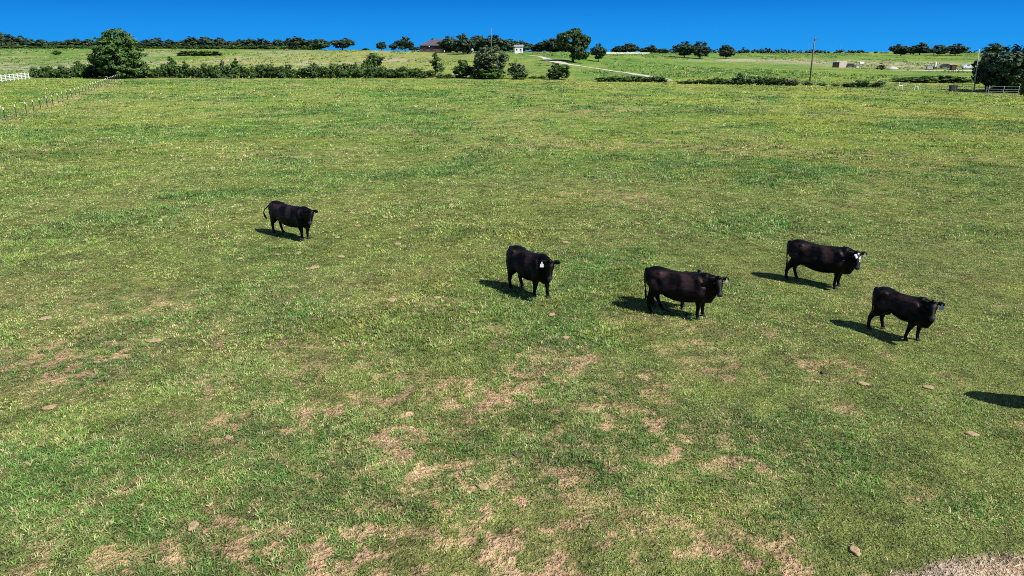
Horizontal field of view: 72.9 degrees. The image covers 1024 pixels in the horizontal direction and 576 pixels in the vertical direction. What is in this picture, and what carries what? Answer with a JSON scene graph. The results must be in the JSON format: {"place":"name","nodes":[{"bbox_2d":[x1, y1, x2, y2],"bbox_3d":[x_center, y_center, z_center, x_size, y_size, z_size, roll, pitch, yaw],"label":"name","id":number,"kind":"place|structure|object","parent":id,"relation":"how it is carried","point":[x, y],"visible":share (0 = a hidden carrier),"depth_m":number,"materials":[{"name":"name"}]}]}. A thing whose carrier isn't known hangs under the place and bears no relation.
{"place":"outdoors","nodes":[
{"label":"outdoors","id":0,"kind":"place"},
{"bbox_2d":[0,49,1023,575],"bbox_3d":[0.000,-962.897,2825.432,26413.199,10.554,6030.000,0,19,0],"label":"ground","id":1,"kind":"structure","parent":0,"point":[506,537],"depth_m":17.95,"materials":[{"name":"green plant"}]},
{"bbox_2d":[0,32,8,46],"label":"oak tree","id":2,"kind":"object","parent":1,"relation":"on","point":[2,38],"visible":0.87,"depth_m":424.68,"materials":[{"name":"green plant"}]},
{"bbox_2d":[4,34,15,45],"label":"oak tree","id":3,"kind":"object","parent":1,"relation":"on","point":[11,40],"visible":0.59,"depth_m":425.78,"materials":[{"name":"green plant"}]},
{"bbox_2d":[0,72,29,80],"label":"rail fence","id":4,"kind":"object","parent":1,"relation":"on","point":[9,76],"visible":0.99,"depth_m":175.99,"materials":[{"name":"white paint"}]},
{"bbox_2d":[14,35,27,45],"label":"oak tree","id":5,"kind":"object","parent":1,"relation":"on","point":[18,40],"visible":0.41,"depth_m":426.54,"materials":[{"name":"green plant"}]},
{"bbox_2d":[20,39,35,46],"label":"oak tree","id":6,"kind":"object","parent":1,"relation":"on","point":[27,42],"visible":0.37,"depth_m":422.27,"materials":[{"name":"green plant"}]},
{"bbox_2d":[26,66,40,77],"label":"bush","id":7,"kind":"object","parent":1,"relation":"on","point":[35,72],"visible":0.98,"depth_m":190.87,"materials":[{"name":"green plant"}]},
{"bbox_2d":[31,39,50,45],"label":"oak tree","id":8,"kind":"object","parent":1,"relation":"on","point":[40,42],"visible":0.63,"depth_m":413.64,"materials":[{"name":"green plant"}]},
{"bbox_2d":[43,65,54,77],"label":"bush","id":9,"kind":"object","parent":1,"relation":"on","point":[47,73],"visible":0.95,"depth_m":191.05,"materials":[{"name":"green plant"}]},
{"bbox_2d":[2,75,121,119],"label":"post and wire fence","id":10,"kind":"object","parent":1,"relation":"on","point":[62,96],"visible":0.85,"depth_m":103.98,"materials":[{"name":"brown wood"}]},
{"bbox_2d":[60,66,76,77],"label":"bush","id":11,"kind":"object","parent":1,"relation":"on","point":[67,72],"visible":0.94,"depth_m":189.79,"materials":[{"name":"green plant"}]},
{"bbox_2d":[65,38,81,46],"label":"oak tree","id":12,"kind":"object","parent":1,"relation":"on","point":[75,41],"visible":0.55,"depth_m":425.25,"materials":[{"name":"green plant"}]},
{"bbox_2d":[71,65,86,77],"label":"bush","id":13,"kind":"object","parent":1,"relation":"on","point":[77,73],"visible":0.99,"depth_m":189.87,"materials":[{"name":"green plant"}]},
{"bbox_2d":[80,39,94,46],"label":"oak tree","id":14,"kind":"object","parent":1,"relation":"on","point":[89,42],"visible":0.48,"depth_m":416.89,"materials":[{"name":"green plant"}]},
{"bbox_2d":[82,64,99,77],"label":"bush","id":15,"kind":"object","parent":1,"relation":"on","point":[92,71],"visible":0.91,"depth_m":191.47,"materials":[{"name":"green plant"}]},
{"bbox_2d":[86,28,150,77],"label":"oak tree","id":16,"kind":"object","parent":1,"relation":"on","point":[107,45],"visible":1,"depth_m":185.61,"materials":[{"name":"green plant"}]},
{"bbox_2d":[144,37,164,46],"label":"oak tree","id":17,"kind":"object","parent":1,"relation":"on","point":[157,42],"visible":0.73,"depth_m":413.04,"materials":[{"name":"green plant"}]},
{"bbox_2d":[148,69,160,77],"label":"bush","id":18,"kind":"object","parent":1,"relation":"on","point":[156,72],"visible":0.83,"depth_m":193.16,"materials":[{"name":"green plant"}]},
{"bbox_2d":[159,63,172,76],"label":"bush","id":19,"kind":"object","parent":1,"relation":"on","point":[163,66],"visible":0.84,"depth_m":194.52,"materials":[{"name":"green plant"}]},
{"bbox_2d":[163,64,178,76],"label":"bush","id":20,"kind":"object","parent":1,"relation":"on","point":[168,69],"visible":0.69,"depth_m":194.55,"materials":[{"name":"green plant"}]},
{"bbox_2d":[170,64,185,77],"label":"bush","id":21,"kind":"object","parent":1,"relation":"on","point":[174,70],"visible":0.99,"depth_m":190.86,"materials":[{"name":"green plant"}]},
{"bbox_2d":[182,66,199,77],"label":"bush","id":22,"kind":"object","parent":1,"relation":"on","point":[192,71],"visible":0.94,"depth_m":191.90,"materials":[{"name":"green plant"}]},
{"bbox_2d":[182,36,199,45],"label":"oak tree","id":23,"kind":"object","parent":1,"relation":"on","point":[191,41],"visible":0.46,"depth_m":419.27,"materials":[{"name":"green plant"}]},
{"bbox_2d":[187,520,198,531],"bbox_3d":[-5.103,3.795,11.068,0.180,0.054,0.219,11,22,30],"label":"rock","id":24,"kind":"object","parent":1,"relation":"on","point":[193,526],"visible":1,"depth_m":11.05,"materials":[{"name":"beige stone"}]},
{"bbox_2d":[196,64,211,77],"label":"bush","id":25,"kind":"object","parent":1,"relation":"on","point":[201,72],"visible":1,"depth_m":190.10,"materials":[{"name":"green plant"}]},
{"bbox_2d":[195,36,215,48],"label":"oak tree","id":26,"kind":"object","parent":1,"relation":"on","point":[205,40],"visible":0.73,"depth_m":412.62,"materials":[{"name":"green plant"}]},
{"bbox_2d":[209,65,221,77],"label":"bush","id":27,"kind":"object","parent":1,"relation":"on","point":[214,72],"visible":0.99,"depth_m":189.72,"materials":[{"name":"green plant"}]},
{"bbox_2d":[214,37,228,46],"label":"oak tree","id":28,"kind":"object","parent":1,"relation":"on","point":[220,41],"visible":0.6,"depth_m":416.43,"materials":[{"name":"green plant"}]},
{"bbox_2d":[224,65,240,78],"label":"bush","id":29,"kind":"object","parent":1,"relation":"on","point":[234,72],"visible":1,"depth_m":188.26,"materials":[{"name":"green plant"}]},
{"bbox_2d":[242,37,257,48],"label":"oak tree","id":30,"kind":"object","parent":1,"relation":"on","point":[247,42],"visible":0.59,"depth_m":412.83,"materials":[{"name":"green plant"}]},
{"bbox_2d":[245,66,258,77],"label":"bush","id":31,"kind":"object","parent":1,"relation":"on","point":[252,71],"visible":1,"depth_m":188.88,"materials":[{"name":"green plant"}]},
{"bbox_2d":[256,64,270,77],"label":"bush","id":32,"kind":"object","parent":1,"relation":"on","point":[262,67],"visible":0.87,"depth_m":191.66,"materials":[{"name":"green plant"}]},
{"bbox_2d":[254,38,274,48],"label":"oak tree","id":33,"kind":"object","parent":1,"relation":"on","point":[263,44],"visible":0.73,"depth_m":412.17,"materials":[{"name":"green plant"}]},
{"bbox_2d":[267,67,280,77],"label":"bush","id":34,"kind":"object","parent":1,"relation":"on","point":[273,73],"visible":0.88,"depth_m":190.67,"materials":[{"name":"green plant"}]},
{"bbox_2d":[276,66,289,77],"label":"bush","id":35,"kind":"object","parent":1,"relation":"on","point":[284,73],"visible":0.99,"depth_m":189.53,"materials":[{"name":"green plant"}]},
{"bbox_2d":[281,65,294,77],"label":"bush","id":36,"kind":"object","parent":1,"relation":"on","point":[289,70],"visible":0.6,"depth_m":192.33,"materials":[{"name":"green plant"}]},
{"bbox_2d":[263,200,317,240],"bbox_3d":[-8.959,-2.745,28.112,3.420,1.409,0.770,14,23,35],"label":"cow","id":37,"kind":"object","parent":1,"relation":"on","point":[300,218],"visible":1,"depth_m":27.64},
{"bbox_2d":[287,36,309,49],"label":"oak tree","id":38,"kind":"object","parent":1,"relation":"on","point":[299,42],"visible":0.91,"depth_m":409.89,"materials":[{"name":"green plant"}]},
{"bbox_2d":[299,68,312,77],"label":"bush","id":39,"kind":"object","parent":1,"relation":"on","point":[307,74],"visible":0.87,"depth_m":189.34,"materials":[{"name":"green plant"}]},
{"bbox_2d":[307,63,320,77],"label":"bush","id":40,"kind":"object","parent":1,"relation":"on","point":[314,72],"visible":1,"depth_m":188.94,"materials":[{"name":"green plant"}]},
{"bbox_2d":[311,39,330,49],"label":"oak tree","id":41,"kind":"object","parent":1,"relation":"on","point":[318,43],"visible":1,"depth_m":394.73,"materials":[{"name":"green plant"}]},
{"bbox_2d":[319,67,333,77],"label":"bush","id":42,"kind":"object","parent":1,"relation":"on","point":[326,72],"visible":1,"depth_m":190.45,"materials":[{"name":"green plant"}]},
{"bbox_2d":[332,65,346,77],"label":"bush","id":43,"kind":"object","parent":1,"relation":"on","point":[338,73],"visible":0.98,"depth_m":189.75,"materials":[{"name":"green plant"}]},
{"bbox_2d":[330,37,354,49],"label":"oak tree","id":44,"kind":"object","parent":1,"relation":"on","point":[346,43],"visible":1,"depth_m":389.18,"materials":[{"name":"green plant"}]},
{"bbox_2d":[341,63,352,77],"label":"bush","id":45,"kind":"object","parent":1,"relation":"on","point":[344,68],"visible":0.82,"depth_m":190.10,"materials":[{"name":"green plant"}]},
{"bbox_2d":[346,64,357,77],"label":"bush","id":46,"kind":"object","parent":1,"relation":"on","point":[351,73],"visible":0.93,"depth_m":190.08,"materials":[{"name":"green plant"}]},
{"bbox_2d":[354,66,364,77],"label":"bush","id":47,"kind":"object","parent":1,"relation":"on","point":[359,72],"visible":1,"depth_m":189.39,"materials":[{"name":"green plant"}]},
{"bbox_2d":[365,64,377,77],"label":"bush","id":48,"kind":"object","parent":1,"relation":"on","point":[370,72],"visible":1,"depth_m":188.84,"materials":[{"name":"green plant"}]},
{"bbox_2d":[362,53,385,68],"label":"bush","id":49,"kind":"object","parent":1,"relation":"on","point":[375,58],"visible":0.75,"depth_m":229.22,"materials":[{"name":"green plant"}]},
{"bbox_2d":[376,66,391,77],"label":"bush","id":50,"kind":"object","parent":1,"relation":"on","point":[380,72],"visible":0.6,"depth_m":192.05,"materials":[{"name":"green plant"}]},
{"bbox_2d":[382,69,396,77],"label":"bush","id":51,"kind":"object","parent":1,"relation":"on","point":[391,74],"visible":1,"depth_m":189.62,"materials":[{"name":"green plant"}]},
{"bbox_2d":[396,67,409,77],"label":"bush","id":52,"kind":"object","parent":1,"relation":"on","point":[401,71],"visible":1,"depth_m":189.66,"materials":[{"name":"green plant"}]},
{"bbox_2d":[394,36,414,49],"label":"oak tree","id":53,"kind":"object","parent":1,"relation":"on","point":[402,43],"visible":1,"depth_m":356.49,"materials":[{"name":"green plant"}]},
{"bbox_2d":[408,68,420,77],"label":"bush","id":54,"kind":"object","parent":1,"relation":"on","point":[413,72],"visible":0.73,"depth_m":192.10,"materials":[{"name":"green plant"}]},
{"bbox_2d":[419,38,454,51],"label":"farmhouse","id":55,"kind":"object","parent":1,"relation":"on","point":[432,44],"visible":0.51,"depth_m":321.61,"materials":[{"name":"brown brick"}]},
{"bbox_2d":[429,52,444,73],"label":"young tree","id":56,"kind":"object","parent":1,"relation":"on","point":[437,67],"visible":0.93,"depth_m":205.94,"materials":[{"name":"green plant"}]},
{"bbox_2d":[437,35,456,51],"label":"oak tree","id":57,"kind":"object","parent":1,"relation":"on","point":[445,44],"visible":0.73,"depth_m":310.24,"materials":[{"name":"green plant"}]},
{"bbox_2d":[452,60,472,77],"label":"bush","id":58,"kind":"object","parent":1,"relation":"on","point":[463,67],"visible":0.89,"depth_m":187.85,"materials":[{"name":"green plant"}]},
{"bbox_2d":[452,33,476,53],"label":"oak tree","id":59,"kind":"object","parent":1,"relation":"on","point":[463,44],"visible":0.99,"depth_m":292.42,"materials":[{"name":"green plant"}]},
{"bbox_2d":[470,35,483,52],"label":"oak tree","id":60,"kind":"object","parent":1,"relation":"on","point":[478,38],"visible":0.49,"depth_m":308.52,"materials":[{"name":"green plant"}]},
{"bbox_2d":[476,483,488,490],"bbox_3d":[-0.507,3.450,12.044,0.211,0.054,0.198,-3,19,-7],"label":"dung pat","id":61,"kind":"object","parent":1,"relation":"on","point":[485,486],"visible":1,"depth_m":12.03,"materials":[{"name":"beige stone"}]},
{"bbox_2d":[0,48,981,78],"bbox_3d":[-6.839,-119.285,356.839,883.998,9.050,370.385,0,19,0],"label":"meadow weeds","id":62,"kind":"object","parent":1,"relation":"on","point":[769,71],"visible":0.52,"depth_m":285.37,"materials":[{"name":"green plant"}]},
{"bbox_2d":[472,44,509,76],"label":"rounded tree","id":63,"kind":"object","parent":1,"relation":"on","point":[486,62],"visible":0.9,"depth_m":183.29,"materials":[{"name":"green plant"}]},
{"bbox_2d":[479,68,503,78],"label":"bush","id":64,"kind":"object","parent":1,"relation":"on","point":[488,74],"visible":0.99,"depth_m":181.93,"materials":[{"name":"green plant"}]},
{"bbox_2d":[480,35,510,52],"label":"oak tree","id":65,"kind":"object","parent":1,"relation":"on","point":[500,42],"visible":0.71,"depth_m":307.23,"materials":[{"name":"green plant"}]},
{"bbox_2d":[498,39,519,51],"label":"oak tree","id":66,"kind":"object","parent":1,"relation":"on","point":[509,46],"visible":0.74,"depth_m":327.14,"materials":[{"name":"green plant"}]},
{"bbox_2d":[507,60,528,75],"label":"bush","id":67,"kind":"object","parent":1,"relation":"on","point":[513,69],"visible":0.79,"depth_m":183.47,"materials":[{"name":"green plant"}]},
{"bbox_2d":[514,45,523,52],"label":"shed","id":68,"kind":"structure","parent":1,"relation":"on","point":[518,48],"depth_m":300.75,"materials":[{"name":"white paint"}]},
{"bbox_2d":[511,72,528,78],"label":"bush","id":69,"kind":"object","parent":1,"relation":"on","point":[518,75],"visible":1,"depth_m":179.48,"materials":[{"name":"green plant"}]},
{"bbox_2d":[514,40,532,50],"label":"oak tree","id":70,"kind":"object","parent":1,"relation":"on","point":[527,45],"visible":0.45,"depth_m":330.45,"materials":[{"name":"green plant"}]},
{"bbox_2d":[506,245,559,298],"bbox_3d":[0.617,-0.461,21.414,0.744,1.461,2.246,-15,24,-38],"label":"cow","id":71,"kind":"object","parent":1,"relation":"on","point":[533,267],"visible":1,"depth_m":21.10},
{"bbox_2d":[534,39,554,51],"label":"oak tree","id":72,"kind":"object","parent":1,"relation":"on","point":[539,45],"visible":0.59,"depth_m":328.67,"materials":[{"name":"green plant"}]},
{"bbox_2d":[544,37,562,51],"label":"oak tree","id":73,"kind":"object","parent":1,"relation":"on","point":[553,46],"visible":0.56,"depth_m":322.43,"materials":[{"name":"green plant"}]},
{"bbox_2d":[545,63,570,78],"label":"bush","id":74,"kind":"object","parent":1,"relation":"on","point":[558,71],"visible":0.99,"depth_m":178.92,"materials":[{"name":"green plant"}]},
{"bbox_2d":[554,28,590,62],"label":"oak tree","id":75,"kind":"object","parent":1,"relation":"on","point":[579,42],"visible":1,"depth_m":252.35,"materials":[{"name":"green plant"}]},
{"bbox_2d":[590,43,606,61],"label":"oak tree","id":76,"kind":"object","parent":1,"relation":"on","point":[599,51],"visible":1,"depth_m":282.52,"materials":[{"name":"green plant"}]},
{"bbox_2d":[530,55,672,80],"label":"gravel lane","id":77,"kind":"structure","parent":1,"relation":"on","point":[550,60],"depth_m":244.33,"materials":[{"name":"beige gravel"}]},
{"bbox_2d":[610,45,625,52],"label":"oak tree","id":78,"kind":"object","parent":1,"relation":"on","point":[618,48],"visible":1,"depth_m":470.55,"materials":[{"name":"green plant"}]},
{"bbox_2d":[621,43,639,51],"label":"oak tree","id":79,"kind":"object","parent":1,"relation":"on","point":[630,47],"visible":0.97,"depth_m":468.97,"materials":[{"name":"green plant"}]},
{"bbox_2d":[644,44,658,53],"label":"oak tree","id":80,"kind":"object","parent":1,"relation":"on","point":[652,48],"visible":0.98,"depth_m":470.91,"materials":[{"name":"green plant"}]},
{"bbox_2d":[646,269,701,309],"bbox_3d":[4.834,-0.006,20.426,1.915,1.235,0.581,7,20,21],"label":"calf","id":81,"kind":"object","parent":1,"relation":"on","point":[682,304],"visible":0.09,"depth_m":20.36},
{"bbox_2d":[672,41,692,56],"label":"oak tree","id":82,"kind":"object","parent":1,"relation":"on","point":[685,47],"visible":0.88,"depth_m":387.29,"materials":[{"name":"green plant"}]},
{"bbox_2d":[644,266,728,319],"bbox_3d":[4.886,0.148,19.717,2.385,1.391,0.826,9,21,25],"label":"cow","id":83,"kind":"object","parent":1,"relation":"on","point":[699,290],"visible":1,"depth_m":19.44},
{"bbox_2d":[688,41,711,58],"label":"oak tree","id":84,"kind":"object","parent":1,"relation":"on","point":[697,49],"visible":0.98,"depth_m":382.16,"materials":[{"name":"green plant"}]},
{"bbox_2d":[718,44,735,58],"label":"oak tree","id":85,"kind":"object","parent":1,"relation":"on","point":[727,50],"visible":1,"depth_m":399.88,"materials":[{"name":"green plant"}]},
{"bbox_2d":[809,38,817,80],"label":"utility pole","id":86,"kind":"object","parent":1,"relation":"on","point":[814,39],"visible":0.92,"depth_m":168.99,"materials":[{"name":"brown wood"}]},
{"bbox_2d":[785,239,866,288],"bbox_3d":[10.020,-0.754,22.325,2.409,1.400,0.803,14,23,35],"label":"cow","id":87,"kind":"object","parent":1,"relation":"on","point":[837,261],"visible":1,"depth_m":22.04},
{"bbox_2d":[650,47,1021,53],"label":"distant woods","id":88,"kind":"object","parent":1,"relation":"on","point":[742,50],"visible":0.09,"depth_m":621.94,"materials":[{"name":"green plant"}]},
{"bbox_2d":[832,62,846,66],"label":"storage shed","id":89,"kind":"structure","parent":1,"relation":"on","point":[839,64],"depth_m":307.49,"materials":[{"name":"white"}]},
{"bbox_2d":[849,545,860,556],"bbox_3d":[5.207,3.990,10.525,0.170,0.054,0.206,12,22,30],"label":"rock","id":90,"kind":"object","parent":1,"relation":"on","point":[855,550],"visible":1,"depth_m":10.51,"materials":[{"name":"beige stone"}]},
{"bbox_2d":[855,80,871,86],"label":"bush","id":91,"kind":"object","parent":1,"relation":"on","point":[865,83],"visible":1,"depth_m":142.82,"materials":[{"name":"green plant"}]},
{"bbox_2d":[888,44,914,55],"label":"oak tree","id":92,"kind":"object","parent":1,"relation":"on","point":[899,49],"visible":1,"depth_m":478.63,"materials":[{"name":"green plant"}]},
{"bbox_2d":[889,77,915,82],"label":"bush","id":93,"kind":"object","parent":1,"relation":"on","point":[904,79],"visible":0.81,"depth_m":166.72,"materials":[{"name":"green plant"}]},
{"bbox_2d":[867,286,944,341],"bbox_3d":[10.312,0.709,18.243,0.661,1.295,1.832,-11,22,-29],"label":"cow","id":94,"kind":"object","parent":1,"relation":"on","point":[918,312],"visible":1,"depth_m":18.06},
{"bbox_2d":[909,42,931,54],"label":"oak tree","id":95,"kind":"object","parent":1,"relation":"on","point":[921,47],"visible":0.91,"depth_m":502.50,"materials":[{"name":"green plant"}]},
{"bbox_2d":[909,76,941,82],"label":"bush","id":96,"kind":"object","parent":1,"relation":"on","point":[928,79],"visible":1,"depth_m":163.63,"materials":[{"name":"green plant"}]},
{"bbox_2d":[883,83,986,93],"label":"wire fence","id":97,"kind":"object","parent":1,"relation":"on","point":[895,84],"visible":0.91,"depth_m":129.36,"materials":[{"name":"metal"}]},
{"bbox_2d":[929,44,950,54],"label":"oak tree","id":98,"kind":"object","parent":1,"relation":"on","point":[940,49],"visible":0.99,"depth_m":491.44,"materials":[{"name":"green plant"}]},
{"bbox_2d":[933,75,965,82],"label":"bush","id":99,"kind":"object","parent":1,"relation":"on","point":[946,79],"visible":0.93,"depth_m":163.29,"materials":[{"name":"green plant"}]},
{"bbox_2d":[890,550,1019,575],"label":"gravel","id":100,"kind":"structure","parent":1,"relation":"on","point":[979,564],"depth_m":10.25,"materials":[{"name":"beige gravel"}]},
{"bbox_2d":[948,43,969,54],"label":"oak tree","id":101,"kind":"object","parent":1,"relation":"on","point":[957,49],"visible":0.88,"depth_m":489.71,"materials":[{"name":"green plant"}]},
{"bbox_2d":[969,50,998,90],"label":"oak tree","id":102,"kind":"object","parent":1,"relation":"on","point":[981,77],"visible":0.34,"depth_m":130.61,"materials":[{"name":"green plant"}]},
{"bbox_2d":[982,43,1004,53],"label":"oak tree","id":103,"kind":"object","parent":1,"relation":"on","point":[998,47],"visible":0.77,"depth_m":506.98,"materials":[{"name":"green plant"}]},
{"bbox_2d":[984,72,1005,90],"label":"bush","id":104,"kind":"object","parent":1,"relation":"on","point":[992,81],"visible":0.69,"depth_m":127.54,"materials":[{"name":"green plant"}]},
{"bbox_2d":[983,44,1023,90],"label":"oak tree","id":105,"kind":"object","parent":1,"relation":"on","point":[1008,64],"visible":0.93,"depth_m":124.49,"materials":[{"name":"green plant"}]},
{"bbox_2d":[987,86,1019,94],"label":"pipe corral","id":106,"kind":"object","parent":1,"relation":"on","point":[1003,91],"visible":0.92,"depth_m":118.33,"materials":[{"name":"metal"}]},
{"bbox_2d":[1002,73,1023,92],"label":"bush","id":107,"kind":"object","parent":1,"relation":"on","point":[1018,82],"visible":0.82,"depth_m":123.91,"materials":[{"name":"green plant"}]},
{"bbox_2d":[0,0,1023,51],"label":"sky","id":108,"kind":"structure","parent":0,"point":[855,25],"materials":[{"name":"blue"}]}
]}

